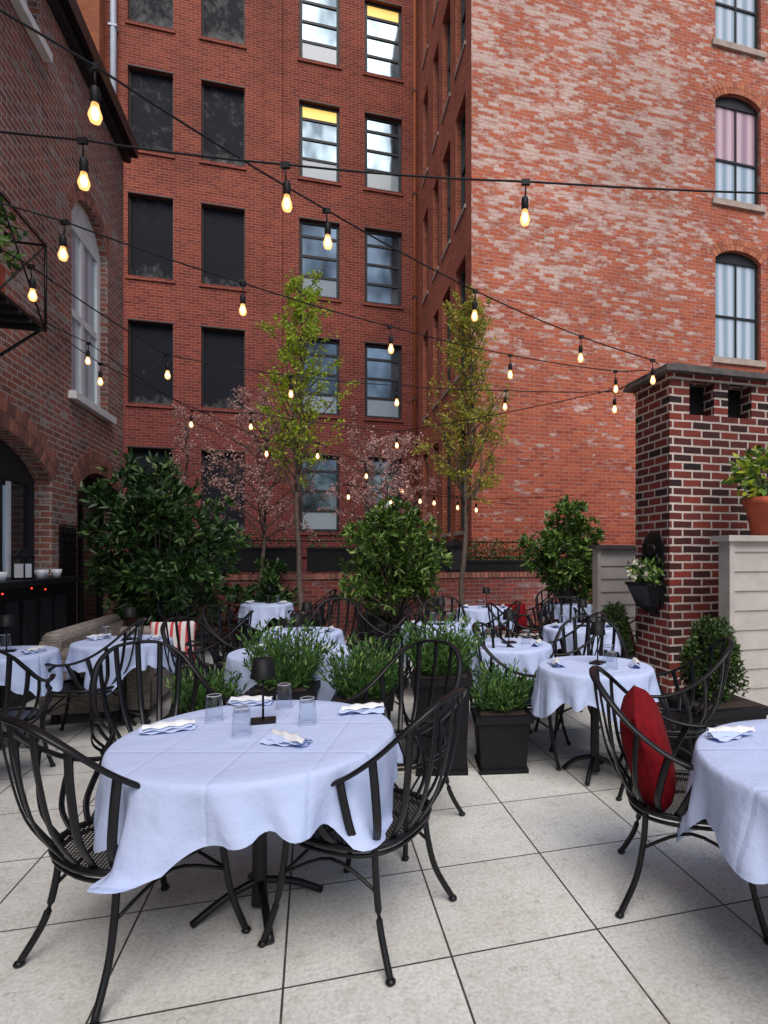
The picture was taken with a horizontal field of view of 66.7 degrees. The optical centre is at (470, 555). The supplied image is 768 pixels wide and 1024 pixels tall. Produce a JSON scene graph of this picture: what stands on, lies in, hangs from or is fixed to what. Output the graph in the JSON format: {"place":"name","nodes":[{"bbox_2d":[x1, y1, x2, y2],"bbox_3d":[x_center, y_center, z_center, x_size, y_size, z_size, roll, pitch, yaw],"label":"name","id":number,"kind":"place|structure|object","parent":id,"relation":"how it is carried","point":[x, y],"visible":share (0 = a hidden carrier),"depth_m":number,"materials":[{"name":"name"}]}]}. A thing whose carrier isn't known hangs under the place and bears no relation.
{"place":"outdoors","nodes":[
{"label":"outdoors","id":0,"kind":"place"},
{"bbox_2d":[0,633,767,1023],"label":"patio paving","id":1,"kind":"structure","parent":0,"point":[536,869],"depth_m":2.33,"materials":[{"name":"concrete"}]},
{"bbox_2d":[0,649,55,781],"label":"metal armchair","id":2,"kind":"object","parent":1,"relation":"on","point":[28,714],"visible":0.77,"depth_m":3.67,"materials":[{"name":"metal"}]},
{"bbox_2d":[0,645,62,747],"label":"round dining table","id":3,"kind":"object","parent":1,"relation":"on","point":[35,662],"visible":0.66,"depth_m":4.33,"materials":[{"name":"white"}]},
{"bbox_2d":[0,614,16,651],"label":"table lamp","id":4,"kind":"object","parent":3,"relation":"on","point":[7,620],"visible":1,"depth_m":4.43,"materials":[{"name":"black metal"}]},
{"bbox_2d":[0,576,79,707],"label":"bar counter","id":5,"kind":"object","parent":1,"relation":"on","point":[36,608],"visible":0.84,"depth_m":5.89,"materials":[{"name":"black wood"}]},
{"bbox_2d":[11,549,34,579],"bbox_3d":[-4.556,0.093,5.855,0.160,0.310,0.160,0,0,0],"label":"lantern","id":6,"kind":"object","parent":5,"relation":"on","point":[23,571],"visible":1,"depth_m":5.80,"materials":[{"name":"black metal"}]},
{"bbox_2d":[36,617,146,743],"bbox_3d":[-3.084,1.011,4.740,0.718,0.982,0.666,0,0,-17],"label":"metal armchair","id":7,"kind":"object","parent":1,"relation":"on","point":[74,685],"visible":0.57,"depth_m":4.56,"materials":[{"name":"metal"}]},
{"bbox_2d":[39,614,187,724],"bbox_3d":[-3.567,1.087,5.945,0.875,0.825,1.730,0,0,-15],"label":"wicker sofa","id":8,"kind":"object","parent":1,"relation":"on","point":[62,639],"visible":0.3,"depth_m":5.20,"materials":[{"name":"beige"}]},
{"bbox_2d":[150,621,195,659],"bbox_3d":[-2.980,0.860,5.750,0.420,0.400,0.140,0,-14,-17],"label":"striped cushion","id":9,"kind":"object","parent":8,"relation":"on","point":[156,626],"visible":0.37,"depth_m":5.72,"materials":[{"name":"fabric"}]},
{"bbox_2d":[63,635,175,726],"bbox_3d":[-3.049,1.123,5.039,0.840,0.747,0.830,0,0,31],"label":"round dining table","id":10,"kind":"object","parent":1,"relation":"on","point":[81,650],"visible":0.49,"depth_m":4.77,"materials":[{"name":"white"}]},
{"bbox_2d":[122,607,136,639],"bbox_3d":[-3.020,0.605,5.100,0.110,0.287,0.110,0,0,-40],"label":"table lamp","id":11,"kind":"object","parent":10,"relation":"on","point":[129,612],"visible":0.98,"depth_m":5.07,"materials":[{"name":"black metal"}]},
{"bbox_2d":[0,714,250,1023],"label":"metal armchair","id":12,"kind":"object","parent":1,"relation":"on","point":[68,864],"visible":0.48,"depth_m":1.92,"materials":[{"name":"black"}]},
{"bbox_2d":[89,640,229,817],"bbox_3d":[-1.789,1.011,3.269,0.666,0.982,0.718,0,0,-45],"label":"metal armchair","id":13,"kind":"object","parent":1,"relation":"on","point":[108,725],"visible":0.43,"depth_m":3.42,"materials":[{"name":"black"}]},
{"bbox_2d":[77,445,252,625],"bbox_3d":[-4.267,-0.018,8.078,2.534,3.036,1.999,0,0,0],"label":"laurel shrub","id":14,"kind":"object","parent":1,"relation":"on","point":[144,523],"visible":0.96,"depth_m":7.67,"materials":[{"name":"green plant"}]},
{"bbox_2d":[156,595,221,662],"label":"metal armchair","id":15,"kind":"object","parent":1,"relation":"on","point":[197,636],"visible":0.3,"depth_m":7.57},
{"bbox_2d":[152,403,235,620],"bbox_3d":[-4.778,-0.548,9.730,1.235,4.096,1.188,0,0,41],"label":"cherry tree","id":16,"kind":"object","parent":1,"relation":"on","point":[185,448],"visible":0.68,"depth_m":9.61,"materials":[{"name":"pink plant"}]},
{"bbox_2d":[162,658,248,719],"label":"potted herb plant","id":17,"kind":"object","parent":1,"relation":"on","point":[216,685],"visible":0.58,"depth_m":3.92,"materials":[{"name":"green plant"}]},
{"bbox_2d":[160,616,254,695],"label":"metal armchair","id":18,"kind":"object","parent":1,"relation":"on","point":[166,639],"visible":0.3,"depth_m":4.91,"materials":[{"name":"metal"}]},
{"bbox_2d":[169,610,253,712],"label":"metal armchair","id":19,"kind":"object","parent":1,"relation":"on","point":[225,638],"visible":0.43,"depth_m":5.29,"materials":[{"name":"metal"}]},
{"bbox_2d":[198,594,239,653],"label":"metal armchair","id":20,"kind":"object","parent":1,"relation":"on","point":[233,623],"visible":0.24,"depth_m":9.06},
{"bbox_2d":[201,604,262,689],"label":"metal armchair","id":21,"kind":"object","parent":1,"relation":"on","point":[230,641],"visible":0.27,"depth_m":6.07,"materials":[{"name":"metal"}]},
{"bbox_2d":[87,700,402,944],"bbox_3d":[-0.880,1.124,2.427,1.192,0.749,1.198,0,0,-30],"label":"round dining table","id":22,"kind":"object","parent":1,"relation":"on","point":[203,784],"visible":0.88,"depth_m":2.04,"materials":[{"name":"white"}]},
{"bbox_2d":[139,719,194,734],"bbox_3d":[-1.286,0.724,2.445,0.215,0.045,0.085,0,0,-29],"label":"folded napkin","id":23,"kind":"object","parent":22,"relation":"on","point":[168,727],"visible":1,"depth_m":2.42,"materials":[{"name":"white"}]},
{"bbox_2d":[228,695,273,705],"bbox_3d":[-1.099,0.724,2.885,0.215,0.045,0.085,0,0,-6],"label":"folded napkin","id":24,"kind":"object","parent":22,"relation":"on","point":[248,700],"visible":0.96,"depth_m":2.86,"materials":[{"name":"white"}]},
{"bbox_2d":[249,657,275,724],"bbox_3d":[-0.930,0.605,2.580,0.110,0.287,0.110,0,0,-17],"label":"table lamp","id":25,"kind":"object","parent":22,"relation":"on","point":[263,669],"visible":0.99,"depth_m":2.55,"materials":[{"name":"black metal"}]},
{"bbox_2d":[260,729,312,746],"bbox_3d":[-0.725,0.724,2.282,0.217,0.045,0.093,0,0,20],"label":"folded napkin","id":26,"kind":"object","parent":22,"relation":"on","point":[282,737],"visible":1,"depth_m":2.26,"materials":[{"name":"white"}]},
{"bbox_2d":[337,702,385,713],"bbox_3d":[-0.516,0.724,2.737,0.227,0.045,0.099,0,0,-12],"label":"folded napkin","id":27,"kind":"object","parent":22,"relation":"on","point":[368,707],"visible":1,"depth_m":2.71,"materials":[{"name":"white"}]},
{"bbox_2d":[220,557,297,644],"bbox_3d":[-3.391,0.757,9.369,1.110,1.486,1.148,0,0,0],"label":"laurel shrub","id":28,"kind":"object","parent":1,"relation":"on","point":[275,567],"visible":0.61,"depth_m":9.14,"materials":[{"name":"green plant"}]},
{"bbox_2d":[237,602,294,630],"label":"round dining table","id":29,"kind":"object","parent":1,"relation":"on","point":[263,611],"visible":0.75,"depth_m":8.57,"materials":[{"name":"white"}]},
{"bbox_2d":[194,379,340,646],"bbox_3d":[-3.477,-0.624,9.328,2.223,4.248,2.102,0,0,34],"label":"cherry tree","id":30,"kind":"object","parent":1,"relation":"on","point":[262,477],"visible":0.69,"depth_m":9.30,"materials":[{"name":"pink plant"}]},
{"bbox_2d":[236,613,337,700],"bbox_3d":[-1.252,0.954,3.937,0.694,1.091,0.748,0,0,-6],"label":"potted herb plant","id":31,"kind":"object","parent":1,"relation":"on","point":[296,673],"visible":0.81,"depth_m":3.84,"materials":[{"name":"green plant"}]},
{"bbox_2d":[222,642,352,704],"bbox_3d":[-1.397,1.124,4.494,0.978,0.749,0.991,0,0,-1],"label":"round dining table","id":32,"kind":"object","parent":1,"relation":"on","point":[235,661],"visible":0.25,"depth_m":4.16,"materials":[{"name":"white"}]},
{"bbox_2d":[290,613,303,647],"bbox_3d":[-1.370,0.605,4.550,0.110,0.287,0.110,0,0,-12],"label":"table lamp","id":33,"kind":"object","parent":32,"relation":"on","point":[299,618],"visible":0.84,"depth_m":4.51,"materials":[{"name":"black metal"}]},
{"bbox_2d":[259,627,345,645],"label":"round dining table","id":34,"kind":"object","parent":1,"relation":"on","point":[336,633],"visible":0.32,"depth_m":5.57,"materials":[{"name":"white"}]},
{"bbox_2d":[252,266,359,627],"bbox_3d":[-2.505,-1.512,8.814,1.542,6.024,1.840,0,0,0],"label":"young tree","id":35,"kind":"object","parent":1,"relation":"on","point":[295,350],"visible":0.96,"depth_m":8.82,"materials":[{"name":"green plant"}]},
{"bbox_2d":[280,594,338,627],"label":"metal armchair","id":36,"kind":"object","parent":1,"relation":"on","point":[322,612],"visible":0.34,"depth_m":7.61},
{"bbox_2d":[288,589,336,626],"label":"metal armchair","id":37,"kind":"object","parent":1,"relation":"on","point":[330,591],"visible":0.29,"depth_m":8.66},
{"bbox_2d":[304,598,359,647],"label":"metal armchair","id":38,"kind":"object","parent":1,"relation":"on","point":[329,617],"visible":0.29,"depth_m":6.94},
{"bbox_2d":[117,571,581,644],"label":"brick wall","id":39,"kind":"structure","parent":1,"relation":"on","point":[513,587],"depth_m":10.54,"materials":[{"name":"brick"}]},
{"bbox_2d":[193,532,301,572],"bbox_3d":[-4.126,-0.079,9.688,2.492,0.738,0.356,0,0,-14],"label":"planter trough","id":40,"kind":"object","parent":39,"relation":"on","point":[287,555],"visible":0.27,"depth_m":9.73,"materials":[{"name":"black plastic"}]},
{"bbox_2d":[123,540,568,573],"bbox_3d":[-1.838,0.118,10.508,8.026,0.763,0.030,0,0,-15],"label":"metal railing","id":41,"kind":"object","parent":39,"relation":"on","point":[349,541],"visible":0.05,"depth_m":10.27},
{"bbox_2d":[306,532,449,571],"bbox_3d":[-1.643,-0.071,10.366,2.541,0.722,0.352,0,0,-15],"label":"planter trough","id":42,"kind":"object","parent":39,"relation":"on","point":[322,559],"visible":0.3,"depth_m":10.02,"materials":[{"name":"black plastic"}]},
{"bbox_2d":[445,539,465,571],"bbox_3d":[-0.280,0.008,10.726,0.380,0.620,0.380,0,0,-15],"label":"wall lantern","id":43,"kind":"object","parent":39,"relation":"on","point":[455,546],"depth_m":10.63,"materials":[{"name":"black metal"}]},
{"bbox_2d":[460,537,542,570],"bbox_3d":[0.671,-0.022,10.998,1.741,0.644,0.407,0,0,-15],"label":"planter trough","id":44,"kind":"object","parent":39,"relation":"on","point":[493,564],"visible":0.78,"depth_m":10.86,"materials":[{"name":"black plastic"}]},
{"bbox_2d":[309,632,410,720],"bbox_3d":[-0.756,1.013,3.973,0.701,0.975,0.643,0,0,-43],"label":"potted herb plant","id":45,"kind":"object","parent":1,"relation":"on","point":[361,677],"visible":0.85,"depth_m":3.88,"materials":[{"name":"green plant"}]},
{"bbox_2d":[257,687,467,986],"bbox_3d":[-0.376,1.011,2.334,0.718,0.982,0.666,0,0,22],"label":"metal armchair","id":46,"kind":"object","parent":1,"relation":"on","point":[405,796],"visible":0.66,"depth_m":2.13,"materials":[{"name":"black"}]},
{"bbox_2d":[312,402,444,646],"bbox_3d":[-1.541,-0.473,9.299,2.228,3.946,2.606,0,0,0],"label":"cherry tree","id":47,"kind":"object","parent":1,"relation":"on","point":[392,459],"visible":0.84,"depth_m":9.48,"materials":[{"name":"pink plant"}]},
{"bbox_2d":[28,313,519,509],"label":"string lights","id":48,"kind":"object","parent":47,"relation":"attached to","point":[100,380],"visible":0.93,"depth_m":7.98,"materials":[{"name":"black plastic"}]},
{"bbox_2d":[186,419,569,511],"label":"string lights","id":49,"kind":"object","parent":47,"relation":"attached to","point":[348,497],"visible":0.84,"depth_m":9.26,"materials":[{"name":"black plastic"}]},
{"bbox_2d":[351,605,412,700],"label":"metal armchair","id":50,"kind":"object","parent":1,"relation":"on","point":[382,636],"visible":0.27,"depth_m":5.94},
{"bbox_2d":[354,602,413,693],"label":"metal armchair","id":51,"kind":"object","parent":1,"relation":"on","point":[361,616],"visible":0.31,"depth_m":6.23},
{"bbox_2d":[357,616,428,725],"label":"metal armchair","id":52,"kind":"object","parent":1,"relation":"on","point":[406,683],"visible":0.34,"depth_m":4.80,"materials":[{"name":"metal"}]},
{"bbox_2d":[337,493,453,646],"bbox_3d":[-1.145,0.289,8.827,1.868,2.421,1.727,0,0,0],"label":"laurel shrub","id":53,"kind":"object","parent":1,"relation":"on","point":[415,560],"visible":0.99,"depth_m":8.50,"materials":[{"name":"green plant"}]},
{"bbox_2d":[325,639,465,860],"bbox_3d":[-0.385,1.011,3.259,0.666,0.982,0.718,0,0,31],"label":"metal armchair","id":54,"kind":"object","parent":1,"relation":"on","point":[427,720],"visible":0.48,"depth_m":3.44,"materials":[{"name":"black"}]},
{"bbox_2d":[413,591,456,621],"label":"metal armchair","id":55,"kind":"object","parent":1,"relation":"on","point":[415,593],"visible":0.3,"depth_m":8.39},
{"bbox_2d":[397,621,473,666],"bbox_3d":[-0.359,1.123,6.144,0.830,0.747,0.840,0,0,1],"label":"round dining table","id":56,"kind":"object","parent":1,"relation":"on","point":[457,625],"visible":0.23,"depth_m":5.95,"materials":[{"name":"white"}]},
{"bbox_2d":[393,608,490,776],"bbox_3d":[-0.188,0.942,4.058,0.697,1.115,0.719,0,0,-3],"label":"potted herb plant","id":57,"kind":"object","parent":1,"relation":"on","point":[459,766],"visible":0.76,"depth_m":3.92,"materials":[{"name":"green plant"}]},
{"bbox_2d":[417,595,467,622],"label":"metal armchair","id":58,"kind":"object","parent":1,"relation":"on","point":[434,614],"visible":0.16,"depth_m":7.35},
{"bbox_2d":[405,612,483,722],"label":"metal armchair","id":59,"kind":"object","parent":1,"relation":"on","point":[407,617],"visible":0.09,"depth_m":5.22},
{"bbox_2d":[409,284,514,621],"bbox_3d":[-0.095,-1.329,8.881,1.424,5.658,1.611,0,0,37],"label":"young tree","id":60,"kind":"object","parent":1,"relation":"on","point":[463,412],"visible":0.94,"depth_m":8.84,"materials":[{"name":"green plant"}]},
{"bbox_2d":[455,605,515,636],"bbox_3d":[0.184,1.123,8.204,0.849,0.747,0.838,0,0,-28],"label":"round dining table","id":61,"kind":"object","parent":1,"relation":"on","point":[477,612],"visible":0.52,"depth_m":7.85,"materials":[{"name":"white"}]},
{"bbox_2d":[477,601,521,637],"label":"metal armchair","id":62,"kind":"object","parent":1,"relation":"on","point":[506,621],"visible":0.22,"depth_m":6.42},
{"bbox_2d":[469,657,536,774],"bbox_3d":[0.216,1.114,4.098,0.561,0.771,0.629,0,0,32],"label":"potted herb plant","id":63,"kind":"object","parent":1,"relation":"on","point":[502,732],"visible":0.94,"depth_m":3.94,"materials":[{"name":"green plant"}]},
{"bbox_2d":[464,638,553,733],"bbox_3d":[0.286,1.123,4.859,0.849,0.747,0.838,0,0,-9],"label":"round dining table","id":64,"kind":"object","parent":1,"relation":"on","point":[529,658],"visible":0.51,"depth_m":4.52,"materials":[{"name":"white"}]},
{"bbox_2d":[501,609,516,643],"bbox_3d":[0.330,0.605,4.900,0.110,0.287,0.110,0,0,-17],"label":"table lamp","id":65,"kind":"object","parent":64,"relation":"on","point":[508,614],"visible":0.99,"depth_m":4.87,"materials":[{"name":"black metal"}]},
{"bbox_2d":[486,602,542,639],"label":"metal armchair","id":66,"kind":"object","parent":1,"relation":"on","point":[517,634],"visible":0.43,"depth_m":6.20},
{"bbox_2d":[471,622,570,770],"bbox_3d":[0.374,1.011,4.370,0.718,0.982,0.666,0,0,17],"label":"metal armchair","id":67,"kind":"object","parent":1,"relation":"on","point":[495,659],"visible":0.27,"depth_m":4.15,"materials":[{"name":"metal"}]},
{"bbox_2d":[513,591,557,638],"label":"metal armchair","id":68,"kind":"object","parent":1,"relation":"on","point":[529,619],"visible":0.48,"depth_m":8.27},
{"bbox_2d":[499,603,527,630],"bbox_3d":[0.630,0.900,8.400,0.420,0.400,0.140,0,-14,-17],"label":"red cushion","id":69,"kind":"object","parent":68,"relation":"on","point":[522,620],"visible":0.34,"depth_m":8.37,"materials":[{"name":"fabric"}]},
{"bbox_2d":[535,589,584,635],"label":"metal armchair","id":70,"kind":"object","parent":1,"relation":"on","point":[537,604],"visible":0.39,"depth_m":8.56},
{"bbox_2d":[516,494,606,653],"bbox_3d":[1.511,0.271,8.962,1.532,2.458,1.426,0,0,22],"label":"laurel shrub","id":71,"kind":"object","parent":1,"relation":"on","point":[573,572],"visible":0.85,"depth_m":8.81,"materials":[{"name":"green plant"}]},
{"bbox_2d":[539,596,590,656],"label":"metal armchair","id":72,"kind":"object","parent":1,"relation":"on","point":[543,608],"visible":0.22,"depth_m":7.20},
{"bbox_2d":[542,602,592,622],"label":"round dining table","id":73,"kind":"object","parent":1,"relation":"on","point":[589,608],"visible":0.37,"depth_m":8.57,"materials":[{"name":"white"}]},
{"bbox_2d":[534,612,607,730],"bbox_3d":[0.869,1.011,5.207,0.718,0.982,0.666,0,0,-6],"label":"metal armchair","id":74,"kind":"object","parent":1,"relation":"on","point":[586,642],"visible":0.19,"depth_m":5.17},
{"bbox_2d":[542,623,620,656],"bbox_3d":[1.157,1.123,5.991,0.875,0.747,0.849,0,0,-13],"label":"round dining table","id":75,"kind":"object","parent":1,"relation":"on","point":[549,633],"visible":0.41,"depth_m":5.70,"materials":[{"name":"white"}]},
{"bbox_2d":[548,615,629,751],"bbox_3d":[0.964,1.011,4.668,0.666,0.982,0.718,0,0,11],"label":"metal armchair","id":76,"kind":"object","parent":1,"relation":"on","point":[554,648],"visible":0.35,"depth_m":4.91,"materials":[{"name":"metal"}]},
{"bbox_2d":[531,656,660,785],"bbox_3d":[0.860,1.123,3.914,0.875,0.747,0.849,0,0,-36],"label":"round dining table","id":77,"kind":"object","parent":1,"relation":"on","point":[570,684],"visible":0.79,"depth_m":3.71,"materials":[{"name":"white"}]},
{"bbox_2d":[589,622,605,664],"bbox_3d":[0.880,0.605,3.970,0.110,0.287,0.110,0,0,36],"label":"table lamp","id":78,"kind":"object","parent":77,"relation":"on","point":[597,629],"visible":1,"depth_m":3.94,"materials":[{"name":"black metal"}]},
{"bbox_2d":[588,545,635,657],"bbox_3d":[2.983,0.685,7.912,2.870,1.630,0.230,0,0,-15],"label":"clapboard fence","id":79,"kind":"object","parent":1,"relation":"on","point":[610,572],"visible":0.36,"depth_m":7.55,"materials":[{"name":"beige"}]},
{"bbox_2d":[597,601,633,659],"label":"potted boxwood","id":80,"kind":"object","parent":1,"relation":"on","point":[617,617],"visible":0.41,"depth_m":6.03,"materials":[{"name":"green plant"}]},
{"bbox_2d":[616,637,734,800],"bbox_3d":[1.307,1.011,3.703,0.718,0.982,0.666,0,0,14],"label":"metal armchair","id":81,"kind":"object","parent":1,"relation":"on","point":[688,716],"visible":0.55,"depth_m":3.54,"materials":[{"name":"black"}]},
{"bbox_2d":[589,665,767,944],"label":"metal armchair","id":82,"kind":"object","parent":1,"relation":"on","point":[639,806],"visible":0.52,"depth_m":2.40,"materials":[{"name":"black"}]},
{"bbox_2d":[620,685,675,810],"bbox_3d":[0.800,0.860,2.600,0.190,0.440,0.460,-16,3,17],"label":"red cushion","id":83,"kind":"object","parent":82,"relation":"on","point":[639,709],"visible":0.75,"depth_m":2.42,"materials":[{"name":"fabric"}]},
{"bbox_2d":[623,362,767,706],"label":"brick chimney","id":84,"kind":"object","parent":1,"relation":"on","point":[697,426],"visible":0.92,"depth_m":5.62,"materials":[{"name":"brick"}]},
{"bbox_2d":[0,202,644,392],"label":"string lights","id":85,"kind":"object","parent":84,"relation":"attached to","point":[62,254],"visible":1,"depth_m":4.09,"materials":[{"name":"black plastic"}]},
{"bbox_2d":[0,248,647,412],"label":"string lights","id":86,"kind":"object","parent":84,"relation":"attached to","point":[32,295],"visible":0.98,"depth_m":5.75,"materials":[{"name":"black plastic"}]},
{"bbox_2d":[30,314,627,447],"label":"string lights","id":87,"kind":"object","parent":84,"relation":"hanging from","point":[87,361],"visible":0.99,"depth_m":7.26,"materials":[{"name":"black plastic"}]},
{"bbox_2d":[0,9,658,384],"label":"string lights","id":88,"kind":"object","parent":84,"relation":"attached to","point":[95,115],"visible":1,"depth_m":2.87,"materials":[{"name":"black plastic"}]},
{"bbox_2d":[622,531,665,613],"bbox_3d":[1.720,0.170,5.710,0.267,0.820,0.496,0,0,-15],"label":"wall planter","id":89,"kind":"object","parent":84,"relation":"attached to","point":[646,586],"visible":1,"depth_m":5.62,"materials":[{"name":"black metal"}]},
{"bbox_2d":[663,615,767,770],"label":"potted boxwood","id":90,"kind":"object","parent":1,"relation":"on","point":[731,707],"visible":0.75,"depth_m":4.03,"materials":[{"name":"green plant"}]},
{"bbox_2d":[676,719,767,883],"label":"round dining table","id":91,"kind":"object","parent":1,"relation":"on","point":[728,782],"visible":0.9,"depth_m":1.97,"materials":[{"name":"white"}]},
{"bbox_2d":[706,725,754,741],"bbox_3d":[1.065,0.724,2.364,0.217,0.045,0.093,0,0,-23],"label":"folded napkin","id":92,"kind":"object","parent":91,"relation":"on","point":[724,733],"visible":1,"depth_m":2.34,"materials":[{"name":"white"}]},
{"bbox_2d":[711,535,767,718],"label":"clapboard wall","id":93,"kind":"structure","parent":1,"relation":"on","point":[743,582],"depth_m":5.01,"materials":[{"name":"beige"}]},
{"bbox_2d":[720,444,767,535],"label":"terracotta pot plant","id":94,"kind":"object","parent":93,"relation":"on","point":[754,502],"visible":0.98,"depth_m":5.08,"materials":[{"name":"green plant"}]},
{"label":"ground","id":95,"kind":"structure","parent":0,"visible":0},
{"bbox_2d":[0,0,122,623],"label":"walls","id":96,"kind":"structure","parent":95,"relation":"on","point":[39,96],"depth_m":6.86,"materials":[{"name":"brown brick"}]},
{"bbox_2d":[0,191,46,356],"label":"window balcony","id":97,"kind":"structure","parent":96,"relation":"attached to","point":[14,315],"depth_m":4.95,"materials":[{"name":"black metal"}]},
{"bbox_2d":[0,0,102,623],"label":"windows","id":98,"kind":"structure","parent":96,"relation":"attached to","point":[16,507],"depth_m":7.98,"materials":[{"name":"glass"}]},
{"bbox_2d":[0,0,137,626],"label":"arches sills and gutter","id":99,"kind":"structure","parent":96,"relation":"attached to","point":[70,21],"depth_m":7.38,"materials":[{"name":"brown brick"}]},
{"bbox_2d":[0,131,767,225],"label":"string lights","id":100,"kind":"object","parent":96,"relation":"attached to","point":[83,181],"visible":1,"depth_m":2.85,"materials":[{"name":"black plastic"}]},
{"bbox_2d":[76,0,417,573],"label":"walls","id":101,"kind":"structure","parent":95,"relation":"on","point":[271,74],"depth_m":15.73,"materials":[{"name":"red brick"}]},
{"bbox_2d":[108,0,118,94],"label":"downspout","id":102,"kind":"object","parent":101,"relation":"attached to","point":[113,26],"visible":0.3,"depth_m":14.65,"materials":[{"name":"metal"}]},
{"bbox_2d":[125,0,403,534],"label":"window sills","id":103,"kind":"structure","parent":101,"relation":"attached to","point":[232,44],"depth_m":15.56,"materials":[{"name":"red stone"}]},
{"bbox_2d":[129,0,400,531],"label":"windows","id":104,"kind":"structure","parent":101,"relation":"attached to","point":[223,230],"depth_m":15.76,"materials":[{"name":"black glass"}]},
{"bbox_2d":[412,0,416,527],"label":"drain pipe","id":105,"kind":"object","parent":101,"relation":"attached to","point":[414,196],"visible":0.85,"depth_m":16.73,"materials":[{"name":"red metal"}]},
{"bbox_2d":[418,0,767,619],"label":"walls","id":106,"kind":"structure","parent":95,"relation":"on","point":[608,92],"depth_m":11.97,"materials":[{"name":"red brick"}]},
{"bbox_2d":[427,0,757,534],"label":"windows","id":107,"kind":"structure","parent":106,"relation":"attached to","point":[736,275],"depth_m":12.96,"materials":[{"name":"grey glass"}]},
{"bbox_2d":[422,0,766,538],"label":"arches and sills","id":108,"kind":"structure","parent":106,"relation":"attached to","point":[738,48],"depth_m":12.81,"materials":[{"name":"brick"}]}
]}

